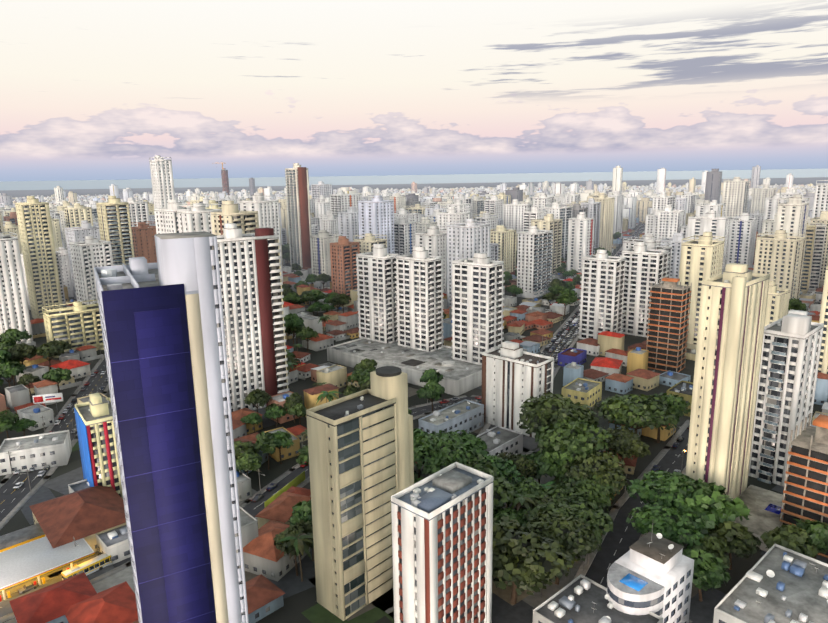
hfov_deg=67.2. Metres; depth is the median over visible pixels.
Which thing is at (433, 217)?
tower
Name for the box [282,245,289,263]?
tree
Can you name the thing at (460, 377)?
parking podium
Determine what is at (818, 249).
tower
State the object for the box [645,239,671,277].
tower
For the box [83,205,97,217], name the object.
tower
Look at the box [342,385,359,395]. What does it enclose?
tree
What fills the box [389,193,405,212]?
tower
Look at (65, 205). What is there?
tower
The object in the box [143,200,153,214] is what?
tower
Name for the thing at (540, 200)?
tower
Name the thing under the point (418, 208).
tower
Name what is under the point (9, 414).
tree
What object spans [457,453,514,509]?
tree
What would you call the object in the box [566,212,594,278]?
tower
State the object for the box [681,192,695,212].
tower
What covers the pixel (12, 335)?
tree
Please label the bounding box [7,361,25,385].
tree
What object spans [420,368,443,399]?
tree
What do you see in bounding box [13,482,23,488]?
car
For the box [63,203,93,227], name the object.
tower
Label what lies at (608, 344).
rise houses
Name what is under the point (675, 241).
tower
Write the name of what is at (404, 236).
tower
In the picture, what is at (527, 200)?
tower
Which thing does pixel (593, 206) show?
tower
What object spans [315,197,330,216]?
tower
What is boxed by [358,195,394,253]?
tower
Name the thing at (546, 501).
tree
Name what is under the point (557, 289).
tree
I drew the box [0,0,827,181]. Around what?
sky
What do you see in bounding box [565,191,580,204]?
tower
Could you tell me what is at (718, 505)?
tree
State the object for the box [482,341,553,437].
white brown midrise
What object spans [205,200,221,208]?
tower
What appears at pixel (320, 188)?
tower
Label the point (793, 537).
tree
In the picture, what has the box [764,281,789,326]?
tower
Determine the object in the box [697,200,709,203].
tower
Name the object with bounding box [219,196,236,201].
tower
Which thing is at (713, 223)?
tower
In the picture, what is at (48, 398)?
billboard
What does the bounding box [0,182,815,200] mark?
distant towers
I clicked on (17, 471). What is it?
car
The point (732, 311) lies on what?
cream maroon tower
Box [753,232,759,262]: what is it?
tower
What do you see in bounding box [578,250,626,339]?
white tower
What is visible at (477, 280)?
balcony tower
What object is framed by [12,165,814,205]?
distant towers
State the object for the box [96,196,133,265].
tower
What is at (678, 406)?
tree
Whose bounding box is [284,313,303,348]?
tree
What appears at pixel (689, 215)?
tower
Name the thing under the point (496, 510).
tree
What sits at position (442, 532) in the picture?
white brick block
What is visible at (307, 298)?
tree
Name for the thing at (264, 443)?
tree
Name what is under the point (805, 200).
tower
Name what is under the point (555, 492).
tree
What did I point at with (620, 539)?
park road
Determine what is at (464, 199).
tower
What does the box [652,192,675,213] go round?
tower
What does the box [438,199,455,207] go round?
tower
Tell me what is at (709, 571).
tree
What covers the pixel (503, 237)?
tower
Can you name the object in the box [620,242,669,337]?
white tower
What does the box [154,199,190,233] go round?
tower
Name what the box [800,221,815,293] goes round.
tower
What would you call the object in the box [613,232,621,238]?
tree
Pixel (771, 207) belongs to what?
tower
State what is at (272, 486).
car
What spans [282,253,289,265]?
tree
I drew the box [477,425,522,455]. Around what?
white block
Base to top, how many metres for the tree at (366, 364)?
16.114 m
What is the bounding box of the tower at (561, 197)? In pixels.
[555,194,564,205]
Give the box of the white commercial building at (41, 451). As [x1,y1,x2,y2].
[0,430,71,475]
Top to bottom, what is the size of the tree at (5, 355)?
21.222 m
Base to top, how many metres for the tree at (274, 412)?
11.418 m
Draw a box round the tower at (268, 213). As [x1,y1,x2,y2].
[239,193,282,281]
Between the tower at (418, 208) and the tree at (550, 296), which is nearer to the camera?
the tree at (550, 296)
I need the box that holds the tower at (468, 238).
[447,219,489,308]
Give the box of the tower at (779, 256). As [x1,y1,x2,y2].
[753,230,806,298]
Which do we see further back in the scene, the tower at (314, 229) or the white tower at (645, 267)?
the tower at (314, 229)
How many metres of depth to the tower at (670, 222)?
656.59 m
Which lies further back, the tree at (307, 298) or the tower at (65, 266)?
the tower at (65, 266)
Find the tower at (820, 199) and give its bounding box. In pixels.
[812,180,827,217]
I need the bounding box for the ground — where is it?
[0,177,827,622]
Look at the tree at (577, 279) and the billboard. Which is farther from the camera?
the tree at (577, 279)
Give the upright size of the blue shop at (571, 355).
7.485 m
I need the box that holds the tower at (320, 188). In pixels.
[311,181,331,198]
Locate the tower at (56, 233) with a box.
[51,218,62,251]
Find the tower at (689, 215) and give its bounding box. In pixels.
[685,210,695,224]
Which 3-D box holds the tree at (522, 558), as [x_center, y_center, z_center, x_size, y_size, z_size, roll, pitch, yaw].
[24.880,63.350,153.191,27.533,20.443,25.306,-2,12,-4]
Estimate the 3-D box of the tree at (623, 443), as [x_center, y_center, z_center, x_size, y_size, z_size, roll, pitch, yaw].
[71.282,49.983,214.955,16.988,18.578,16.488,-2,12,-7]
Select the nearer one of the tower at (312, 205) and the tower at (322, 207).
the tower at (322, 207)
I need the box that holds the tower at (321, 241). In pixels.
[310,230,341,285]
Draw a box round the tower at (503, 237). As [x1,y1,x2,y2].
[490,225,516,271]
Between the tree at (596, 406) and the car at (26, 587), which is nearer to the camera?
the car at (26, 587)
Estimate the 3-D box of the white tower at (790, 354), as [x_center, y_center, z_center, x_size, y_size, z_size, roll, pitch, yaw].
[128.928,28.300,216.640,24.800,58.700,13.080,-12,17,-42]
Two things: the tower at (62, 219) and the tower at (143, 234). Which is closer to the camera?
the tower at (143, 234)
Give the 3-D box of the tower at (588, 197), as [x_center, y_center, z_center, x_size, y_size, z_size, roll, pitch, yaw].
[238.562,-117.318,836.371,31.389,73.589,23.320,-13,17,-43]
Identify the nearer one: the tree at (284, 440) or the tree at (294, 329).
the tree at (284, 440)
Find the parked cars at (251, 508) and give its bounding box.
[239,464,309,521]
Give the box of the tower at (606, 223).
[594,193,614,255]
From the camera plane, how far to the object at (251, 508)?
216.08 m
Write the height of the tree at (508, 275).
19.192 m
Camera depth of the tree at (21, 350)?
335.69 m
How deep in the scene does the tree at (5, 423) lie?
247.98 m
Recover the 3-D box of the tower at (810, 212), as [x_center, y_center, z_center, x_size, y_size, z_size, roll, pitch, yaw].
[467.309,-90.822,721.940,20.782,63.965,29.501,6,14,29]
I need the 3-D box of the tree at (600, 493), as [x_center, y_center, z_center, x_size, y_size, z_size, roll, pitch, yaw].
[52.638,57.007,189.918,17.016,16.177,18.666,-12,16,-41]
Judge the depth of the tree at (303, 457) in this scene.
216.61 m
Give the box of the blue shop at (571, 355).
[558,347,586,365]
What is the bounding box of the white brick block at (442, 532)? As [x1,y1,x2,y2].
[391,462,493,622]
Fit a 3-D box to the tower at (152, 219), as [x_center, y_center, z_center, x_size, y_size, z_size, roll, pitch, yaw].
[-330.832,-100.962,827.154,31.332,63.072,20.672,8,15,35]
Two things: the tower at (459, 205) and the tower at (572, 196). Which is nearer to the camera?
the tower at (459, 205)
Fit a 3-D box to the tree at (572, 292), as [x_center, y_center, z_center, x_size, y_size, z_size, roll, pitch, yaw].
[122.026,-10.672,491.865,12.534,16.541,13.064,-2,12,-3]
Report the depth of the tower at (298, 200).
691.27 m
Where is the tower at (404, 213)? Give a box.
[394,208,419,221]
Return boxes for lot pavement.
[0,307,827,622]
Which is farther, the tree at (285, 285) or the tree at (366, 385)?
the tree at (285, 285)
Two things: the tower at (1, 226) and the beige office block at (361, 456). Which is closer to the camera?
the beige office block at (361, 456)
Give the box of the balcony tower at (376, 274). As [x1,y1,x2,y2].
[356,244,399,342]
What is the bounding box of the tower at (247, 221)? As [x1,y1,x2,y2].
[210,201,258,235]
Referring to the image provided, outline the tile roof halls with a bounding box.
[9,485,138,622]
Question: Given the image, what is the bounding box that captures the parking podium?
[327,337,481,395]
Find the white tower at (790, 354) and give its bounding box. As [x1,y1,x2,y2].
[748,310,823,486]
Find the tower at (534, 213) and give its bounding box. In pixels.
[523,207,546,230]
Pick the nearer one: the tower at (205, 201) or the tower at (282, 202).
the tower at (205, 201)
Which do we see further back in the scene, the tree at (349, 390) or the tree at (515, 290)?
the tree at (515, 290)
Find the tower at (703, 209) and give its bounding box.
[696,200,724,216]
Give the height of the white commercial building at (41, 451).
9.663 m
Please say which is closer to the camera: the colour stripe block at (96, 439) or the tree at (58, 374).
the colour stripe block at (96, 439)
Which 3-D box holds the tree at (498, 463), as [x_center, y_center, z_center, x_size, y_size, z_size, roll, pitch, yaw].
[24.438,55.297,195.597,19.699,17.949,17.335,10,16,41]
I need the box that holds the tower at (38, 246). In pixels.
[15,196,62,318]
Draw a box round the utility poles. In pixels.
[8,220,685,564]
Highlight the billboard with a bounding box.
[32,393,62,414]
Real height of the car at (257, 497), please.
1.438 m
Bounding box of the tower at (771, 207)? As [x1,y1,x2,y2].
[763,193,788,219]
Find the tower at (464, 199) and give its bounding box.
[454,194,471,218]
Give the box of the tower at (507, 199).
[491,193,510,203]
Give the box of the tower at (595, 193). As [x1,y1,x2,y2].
[589,191,607,197]
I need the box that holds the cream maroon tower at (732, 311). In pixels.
[685,263,769,499]
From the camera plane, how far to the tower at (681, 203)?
850.39 m
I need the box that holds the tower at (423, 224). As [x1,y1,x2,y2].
[412,217,436,232]
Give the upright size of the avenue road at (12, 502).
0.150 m
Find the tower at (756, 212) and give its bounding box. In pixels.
[749,210,762,217]
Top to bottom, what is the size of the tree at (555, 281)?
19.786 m
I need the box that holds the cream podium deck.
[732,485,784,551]
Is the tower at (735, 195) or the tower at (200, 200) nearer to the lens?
the tower at (735, 195)
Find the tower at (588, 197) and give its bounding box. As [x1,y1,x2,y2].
[579,196,592,204]
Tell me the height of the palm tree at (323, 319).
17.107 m
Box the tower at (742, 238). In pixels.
[727,213,757,267]
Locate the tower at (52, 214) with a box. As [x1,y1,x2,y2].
[50,210,55,218]
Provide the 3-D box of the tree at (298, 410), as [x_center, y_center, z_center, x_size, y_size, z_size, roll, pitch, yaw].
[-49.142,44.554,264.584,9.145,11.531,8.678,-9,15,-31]
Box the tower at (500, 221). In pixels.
[492,215,502,224]
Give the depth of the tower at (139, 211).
640.48 m
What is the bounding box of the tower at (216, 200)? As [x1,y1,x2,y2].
[208,197,226,206]
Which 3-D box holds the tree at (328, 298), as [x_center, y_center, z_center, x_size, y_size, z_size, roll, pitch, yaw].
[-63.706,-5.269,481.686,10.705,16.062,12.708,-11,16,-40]
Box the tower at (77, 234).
[65,220,100,299]
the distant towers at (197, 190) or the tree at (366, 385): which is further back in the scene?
the distant towers at (197, 190)
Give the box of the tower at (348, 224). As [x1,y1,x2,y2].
[338,206,358,241]
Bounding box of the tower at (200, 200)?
[190,197,204,206]
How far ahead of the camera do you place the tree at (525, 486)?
185.19 m
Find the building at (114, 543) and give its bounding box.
[95,525,129,565]
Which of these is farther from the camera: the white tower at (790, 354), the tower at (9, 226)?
the tower at (9, 226)
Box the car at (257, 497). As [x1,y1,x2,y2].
[251,493,263,501]
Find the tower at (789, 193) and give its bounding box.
[781,189,800,196]
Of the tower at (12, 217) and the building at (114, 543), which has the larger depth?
the tower at (12, 217)
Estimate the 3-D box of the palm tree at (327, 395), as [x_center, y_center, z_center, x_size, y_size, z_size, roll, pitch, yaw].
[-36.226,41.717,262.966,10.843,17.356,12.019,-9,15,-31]
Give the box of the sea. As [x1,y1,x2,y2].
[0,169,827,190]
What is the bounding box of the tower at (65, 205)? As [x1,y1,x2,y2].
[57,201,73,212]
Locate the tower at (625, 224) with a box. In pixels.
[622,217,628,230]
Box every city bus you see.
[61,553,111,579]
[572,318,578,325]
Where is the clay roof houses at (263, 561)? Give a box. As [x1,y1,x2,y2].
[16,298,690,622]
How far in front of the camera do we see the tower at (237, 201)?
964.30 m
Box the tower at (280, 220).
[267,199,282,244]
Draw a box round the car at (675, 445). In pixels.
[672,442,678,447]
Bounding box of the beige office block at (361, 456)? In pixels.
[306,366,413,620]
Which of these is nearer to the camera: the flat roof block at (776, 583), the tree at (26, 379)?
the flat roof block at (776, 583)
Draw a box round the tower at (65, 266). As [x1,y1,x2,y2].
[56,247,73,296]
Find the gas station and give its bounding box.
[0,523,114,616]
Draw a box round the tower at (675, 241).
[660,233,689,284]
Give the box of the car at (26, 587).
[18,581,38,593]
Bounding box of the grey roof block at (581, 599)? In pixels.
[533,575,662,622]
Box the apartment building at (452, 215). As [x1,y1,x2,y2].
[437,207,469,229]
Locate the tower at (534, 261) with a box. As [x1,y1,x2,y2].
[516,226,552,298]
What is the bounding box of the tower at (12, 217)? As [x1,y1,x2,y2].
[3,212,17,225]
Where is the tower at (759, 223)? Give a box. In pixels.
[755,213,763,235]
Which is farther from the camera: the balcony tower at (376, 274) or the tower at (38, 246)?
the tower at (38, 246)
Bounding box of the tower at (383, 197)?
[368,193,388,199]
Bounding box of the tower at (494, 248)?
[490,243,498,260]
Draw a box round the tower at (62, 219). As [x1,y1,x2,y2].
[59,206,73,247]
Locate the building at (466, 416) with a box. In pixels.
[418,399,483,434]
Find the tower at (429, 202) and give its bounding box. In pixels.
[422,199,437,207]
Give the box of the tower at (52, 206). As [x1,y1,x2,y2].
[49,203,59,212]
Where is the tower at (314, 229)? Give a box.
[311,224,318,235]
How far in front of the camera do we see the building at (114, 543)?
176.63 m
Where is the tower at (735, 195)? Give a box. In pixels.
[721,177,749,216]
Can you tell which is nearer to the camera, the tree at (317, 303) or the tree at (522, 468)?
the tree at (522, 468)
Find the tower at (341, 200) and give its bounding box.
[330,190,360,217]
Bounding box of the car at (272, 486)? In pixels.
[266,483,277,490]
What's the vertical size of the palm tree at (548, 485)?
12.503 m
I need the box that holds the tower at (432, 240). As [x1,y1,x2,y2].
[415,226,446,293]
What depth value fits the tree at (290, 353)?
338.54 m
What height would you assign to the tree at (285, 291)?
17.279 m
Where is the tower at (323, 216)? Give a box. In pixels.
[319,210,330,229]
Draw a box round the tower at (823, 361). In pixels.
[818,266,827,373]
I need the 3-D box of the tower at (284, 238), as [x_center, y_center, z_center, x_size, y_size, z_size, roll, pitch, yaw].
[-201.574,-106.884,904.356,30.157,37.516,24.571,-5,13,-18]
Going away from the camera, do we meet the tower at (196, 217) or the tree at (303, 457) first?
the tree at (303, 457)
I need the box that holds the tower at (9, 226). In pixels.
[3,221,22,253]
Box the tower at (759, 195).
[750,184,775,212]
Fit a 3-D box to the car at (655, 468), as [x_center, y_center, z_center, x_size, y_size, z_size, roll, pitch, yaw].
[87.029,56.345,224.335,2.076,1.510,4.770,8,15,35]
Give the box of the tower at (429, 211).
[425,204,446,216]
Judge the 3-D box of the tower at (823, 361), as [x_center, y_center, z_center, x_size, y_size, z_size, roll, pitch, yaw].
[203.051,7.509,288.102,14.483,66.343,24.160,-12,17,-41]
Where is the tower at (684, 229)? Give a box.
[681,225,687,237]
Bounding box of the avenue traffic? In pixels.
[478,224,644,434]
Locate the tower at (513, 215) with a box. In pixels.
[503,199,531,230]
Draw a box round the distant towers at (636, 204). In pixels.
[0,166,815,227]
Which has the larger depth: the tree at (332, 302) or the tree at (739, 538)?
the tree at (332, 302)
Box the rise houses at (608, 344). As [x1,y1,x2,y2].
[0,318,827,546]
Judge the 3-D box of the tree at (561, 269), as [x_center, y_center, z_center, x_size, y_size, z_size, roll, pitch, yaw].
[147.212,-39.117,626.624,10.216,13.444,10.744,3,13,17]
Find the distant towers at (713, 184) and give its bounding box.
[0,169,814,215]
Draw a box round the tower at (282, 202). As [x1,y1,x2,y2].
[278,197,286,207]
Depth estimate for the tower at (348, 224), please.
669.27 m
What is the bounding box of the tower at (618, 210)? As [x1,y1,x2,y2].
[608,191,623,238]
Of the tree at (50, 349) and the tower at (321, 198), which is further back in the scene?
the tower at (321, 198)
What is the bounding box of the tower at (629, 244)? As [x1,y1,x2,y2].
[622,234,666,249]
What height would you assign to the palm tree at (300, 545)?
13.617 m
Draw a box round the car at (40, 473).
[37,470,45,476]
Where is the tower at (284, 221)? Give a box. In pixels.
[281,205,288,243]
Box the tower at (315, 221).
[311,215,319,229]
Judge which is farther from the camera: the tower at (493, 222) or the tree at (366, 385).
the tower at (493, 222)
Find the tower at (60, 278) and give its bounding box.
[20,252,65,309]
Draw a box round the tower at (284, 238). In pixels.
[282,228,286,244]
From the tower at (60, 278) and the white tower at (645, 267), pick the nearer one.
the white tower at (645, 267)
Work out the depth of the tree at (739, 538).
163.25 m
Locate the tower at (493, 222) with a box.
[475,213,497,228]
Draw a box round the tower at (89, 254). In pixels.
[69,236,113,305]
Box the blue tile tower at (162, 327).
[94,216,248,622]
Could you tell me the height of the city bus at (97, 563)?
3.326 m
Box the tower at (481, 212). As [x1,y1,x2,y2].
[473,211,497,218]
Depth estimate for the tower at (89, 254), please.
449.27 m
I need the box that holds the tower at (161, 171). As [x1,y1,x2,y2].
[149,155,174,208]
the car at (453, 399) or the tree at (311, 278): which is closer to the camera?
the car at (453, 399)
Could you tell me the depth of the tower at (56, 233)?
626.41 m
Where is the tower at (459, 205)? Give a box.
[447,200,470,218]
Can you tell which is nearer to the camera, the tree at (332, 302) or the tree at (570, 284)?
the tree at (332, 302)
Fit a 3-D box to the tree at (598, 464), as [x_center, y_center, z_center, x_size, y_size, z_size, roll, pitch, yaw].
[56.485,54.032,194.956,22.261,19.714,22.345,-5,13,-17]
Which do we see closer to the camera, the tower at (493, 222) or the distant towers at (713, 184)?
the tower at (493, 222)
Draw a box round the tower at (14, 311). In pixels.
[0,231,32,344]
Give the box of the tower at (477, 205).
[472,196,485,218]
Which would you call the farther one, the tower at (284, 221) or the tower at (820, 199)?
the tower at (284, 221)
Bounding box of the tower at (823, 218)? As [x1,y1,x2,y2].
[810,211,827,286]
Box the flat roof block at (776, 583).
[713,544,827,622]
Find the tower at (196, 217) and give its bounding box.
[176,203,221,233]
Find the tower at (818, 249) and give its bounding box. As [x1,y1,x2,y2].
[807,216,826,291]
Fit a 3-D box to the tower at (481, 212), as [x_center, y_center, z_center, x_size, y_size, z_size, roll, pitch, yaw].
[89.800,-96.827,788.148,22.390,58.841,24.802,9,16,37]
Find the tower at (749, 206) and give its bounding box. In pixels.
[747,200,750,212]
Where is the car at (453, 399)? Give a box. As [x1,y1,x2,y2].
[450,397,459,401]
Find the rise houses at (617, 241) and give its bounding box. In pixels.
[287,228,644,252]
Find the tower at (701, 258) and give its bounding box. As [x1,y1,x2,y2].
[678,232,724,349]
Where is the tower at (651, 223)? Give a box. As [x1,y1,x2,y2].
[645,209,659,239]
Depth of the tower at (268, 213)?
542.53 m
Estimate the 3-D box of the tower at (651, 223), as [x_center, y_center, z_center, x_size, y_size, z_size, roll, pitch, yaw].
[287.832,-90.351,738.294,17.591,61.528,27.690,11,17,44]
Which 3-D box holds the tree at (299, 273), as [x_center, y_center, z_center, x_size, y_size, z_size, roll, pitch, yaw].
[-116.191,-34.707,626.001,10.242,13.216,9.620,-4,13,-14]
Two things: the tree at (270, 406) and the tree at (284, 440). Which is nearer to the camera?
the tree at (284, 440)
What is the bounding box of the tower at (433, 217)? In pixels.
[426,210,441,221]
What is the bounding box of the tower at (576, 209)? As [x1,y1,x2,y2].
[563,204,587,217]
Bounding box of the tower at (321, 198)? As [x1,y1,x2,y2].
[315,195,325,201]
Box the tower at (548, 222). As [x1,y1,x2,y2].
[531,214,562,274]
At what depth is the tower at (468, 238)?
476.60 m
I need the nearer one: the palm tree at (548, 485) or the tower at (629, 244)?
the palm tree at (548, 485)
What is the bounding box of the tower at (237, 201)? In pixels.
[234,199,241,210]
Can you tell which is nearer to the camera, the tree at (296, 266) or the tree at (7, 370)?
the tree at (7, 370)
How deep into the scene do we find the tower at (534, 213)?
679.08 m
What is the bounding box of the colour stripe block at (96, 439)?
[74,388,122,498]
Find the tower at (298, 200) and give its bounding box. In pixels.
[285,163,311,271]
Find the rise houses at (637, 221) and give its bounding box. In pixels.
[635,218,644,226]
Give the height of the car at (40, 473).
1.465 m
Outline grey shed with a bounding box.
[68,479,89,493]
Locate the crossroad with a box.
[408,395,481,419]
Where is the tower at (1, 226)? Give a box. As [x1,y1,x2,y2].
[0,213,4,235]
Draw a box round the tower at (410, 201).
[406,198,420,207]
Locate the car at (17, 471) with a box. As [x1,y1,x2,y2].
[13,469,20,474]
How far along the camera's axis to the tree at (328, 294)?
487.13 m
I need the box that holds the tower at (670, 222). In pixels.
[656,205,685,239]
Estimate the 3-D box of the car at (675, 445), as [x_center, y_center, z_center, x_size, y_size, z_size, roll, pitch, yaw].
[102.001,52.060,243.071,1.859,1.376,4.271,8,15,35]
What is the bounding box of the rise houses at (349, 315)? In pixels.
[17,254,823,361]
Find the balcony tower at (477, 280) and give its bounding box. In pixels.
[451,253,504,364]
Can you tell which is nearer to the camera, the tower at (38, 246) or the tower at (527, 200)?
the tower at (38, 246)
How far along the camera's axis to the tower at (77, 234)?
548.59 m
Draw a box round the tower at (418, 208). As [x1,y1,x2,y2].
[403,204,429,213]
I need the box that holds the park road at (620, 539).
[574,420,689,587]
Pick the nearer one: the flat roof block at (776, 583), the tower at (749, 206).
the flat roof block at (776, 583)
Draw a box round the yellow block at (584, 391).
[561,378,601,409]
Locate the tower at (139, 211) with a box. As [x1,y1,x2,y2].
[127,198,149,226]
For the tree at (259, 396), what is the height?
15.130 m
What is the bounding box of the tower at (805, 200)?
[801,194,808,202]
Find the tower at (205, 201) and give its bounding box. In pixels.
[203,198,209,206]
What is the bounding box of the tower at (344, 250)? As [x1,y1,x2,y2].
[330,236,359,295]
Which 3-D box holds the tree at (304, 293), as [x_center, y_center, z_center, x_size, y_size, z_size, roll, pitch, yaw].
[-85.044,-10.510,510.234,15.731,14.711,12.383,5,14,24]
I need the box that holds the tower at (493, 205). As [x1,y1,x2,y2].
[484,196,503,218]
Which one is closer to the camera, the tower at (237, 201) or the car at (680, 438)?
the car at (680, 438)
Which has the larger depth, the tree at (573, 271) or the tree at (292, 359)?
the tree at (573, 271)
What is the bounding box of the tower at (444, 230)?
[439,225,446,232]
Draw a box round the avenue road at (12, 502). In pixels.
[0,354,108,529]
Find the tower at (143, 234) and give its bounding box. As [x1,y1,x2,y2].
[131,221,156,262]
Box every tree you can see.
[0,328,31,342]
[0,341,16,349]
[0,350,10,362]
[0,363,23,386]
[0,410,18,437]
[0,417,14,445]
[6,358,23,378]
[7,342,36,364]
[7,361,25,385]
[8,418,38,435]
[17,373,40,396]
[33,342,64,369]
[42,368,71,392]
[48,339,71,350]
[234,440,256,460]
[235,452,262,475]
[240,412,263,432]
[244,388,271,411]
[254,431,277,469]
[264,403,285,423]
[264,406,286,427]
[265,431,293,463]
[273,525,312,575]
[278,529,313,581]
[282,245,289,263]
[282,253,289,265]
[282,283,291,287]
[282,287,295,295]
[283,292,300,303]
[283,392,303,422]
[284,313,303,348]
[285,325,305,343]
[286,348,295,357]
[286,355,300,364]
[286,403,305,424]
[287,361,297,373]
[288,501,312,525]
[291,263,301,270]
[292,344,302,351]
[293,271,302,275]
[294,281,308,288]
[296,326,318,351]
[296,445,308,464]
[296,519,314,560]
[300,290,311,305]
[300,429,307,440]
[301,293,313,303]
[305,274,316,283]
[307,305,319,315]
[309,289,324,301]
[312,301,322,314]
[315,273,330,288]
[316,391,341,403]
[318,315,331,333]
[321,304,334,311]
[323,292,338,298]
[323,295,334,310]
[328,297,346,311]
[332,293,350,312]
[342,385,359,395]
[347,368,375,385]
[354,358,376,369]
[359,379,370,390]
[413,428,432,477]
[413,435,480,474]
[416,379,444,412]
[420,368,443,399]
[420,430,488,455]
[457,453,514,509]
[478,455,521,484]
[492,516,576,603]
[493,506,500,515]
[493,508,532,525]
[493,516,509,525]
[498,452,537,478]
[500,477,544,500]
[503,271,512,291]
[503,278,510,285]
[507,286,522,295]
[508,493,537,510]
[514,495,568,519]
[517,391,598,433]
[518,451,546,483]
[524,510,601,584]
[528,501,603,549]
[531,483,581,508]
[534,417,611,463]
[534,449,588,481]
[541,481,554,492]
[542,292,556,308]
[548,278,565,295]
[548,284,564,295]
[555,266,565,273]
[556,291,577,316]
[557,451,628,493]
[557,487,612,535]
[559,472,621,507]
[562,270,572,278]
[563,288,576,303]
[564,281,575,288]
[570,269,578,278]
[572,274,581,284]
[593,396,623,429]
[594,247,611,255]
[598,394,679,454]
[600,426,650,470]
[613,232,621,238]
[626,470,710,512]
[626,502,703,548]
[635,393,690,442]
[672,481,751,534]
[682,548,731,601]
[686,536,730,569]
[708,521,761,569]
[760,524,820,557]
[788,298,806,310]
[796,519,827,558]
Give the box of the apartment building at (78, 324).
[42,300,103,357]
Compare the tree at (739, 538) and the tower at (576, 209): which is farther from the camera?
the tower at (576, 209)
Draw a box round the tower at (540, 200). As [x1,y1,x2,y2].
[533,193,554,209]
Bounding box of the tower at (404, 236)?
[394,217,415,254]
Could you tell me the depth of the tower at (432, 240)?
510.21 m
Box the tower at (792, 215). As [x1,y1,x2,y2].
[775,195,809,236]
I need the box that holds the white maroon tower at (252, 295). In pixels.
[217,223,288,411]
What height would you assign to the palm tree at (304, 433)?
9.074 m
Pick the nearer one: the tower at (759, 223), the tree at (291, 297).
the tree at (291, 297)
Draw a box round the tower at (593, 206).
[581,198,600,253]
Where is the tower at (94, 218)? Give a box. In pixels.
[92,214,97,221]
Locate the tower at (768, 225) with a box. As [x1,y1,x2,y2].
[761,213,776,235]
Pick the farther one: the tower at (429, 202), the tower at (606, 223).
the tower at (429, 202)
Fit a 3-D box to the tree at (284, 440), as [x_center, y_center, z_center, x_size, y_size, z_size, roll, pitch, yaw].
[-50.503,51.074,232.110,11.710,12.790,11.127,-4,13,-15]
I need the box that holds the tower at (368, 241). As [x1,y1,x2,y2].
[353,233,386,252]
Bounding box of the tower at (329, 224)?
[321,213,338,234]
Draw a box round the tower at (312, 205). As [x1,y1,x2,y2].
[310,199,314,216]
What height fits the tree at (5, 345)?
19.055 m
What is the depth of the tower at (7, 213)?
936.82 m
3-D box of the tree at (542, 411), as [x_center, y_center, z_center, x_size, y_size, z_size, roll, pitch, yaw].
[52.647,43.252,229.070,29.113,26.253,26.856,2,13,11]
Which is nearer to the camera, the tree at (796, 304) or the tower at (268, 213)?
the tree at (796, 304)
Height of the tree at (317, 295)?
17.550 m
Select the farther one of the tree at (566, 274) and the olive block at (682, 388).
the tree at (566, 274)
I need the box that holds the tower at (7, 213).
[4,208,15,215]
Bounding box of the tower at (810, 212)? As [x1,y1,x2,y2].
[808,209,812,218]
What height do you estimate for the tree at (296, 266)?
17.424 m
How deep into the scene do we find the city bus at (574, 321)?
438.03 m
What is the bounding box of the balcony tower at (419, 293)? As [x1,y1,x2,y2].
[396,246,443,351]
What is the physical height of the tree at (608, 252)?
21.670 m
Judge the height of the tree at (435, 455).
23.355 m
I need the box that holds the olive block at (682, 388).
[666,380,692,416]
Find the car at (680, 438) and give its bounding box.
[676,436,683,441]
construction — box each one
[221,168,229,194]
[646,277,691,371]
[779,413,827,557]
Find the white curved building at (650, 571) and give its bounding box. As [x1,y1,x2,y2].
[606,525,693,622]
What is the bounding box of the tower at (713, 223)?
[687,211,730,273]
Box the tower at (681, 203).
[675,195,686,224]
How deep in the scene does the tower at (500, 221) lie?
809.66 m
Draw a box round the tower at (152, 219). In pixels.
[149,215,155,225]
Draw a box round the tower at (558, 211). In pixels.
[541,202,572,261]
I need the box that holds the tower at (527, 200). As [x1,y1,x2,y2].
[520,197,532,206]
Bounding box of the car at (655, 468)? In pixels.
[651,465,659,471]
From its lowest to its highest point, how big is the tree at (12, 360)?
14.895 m

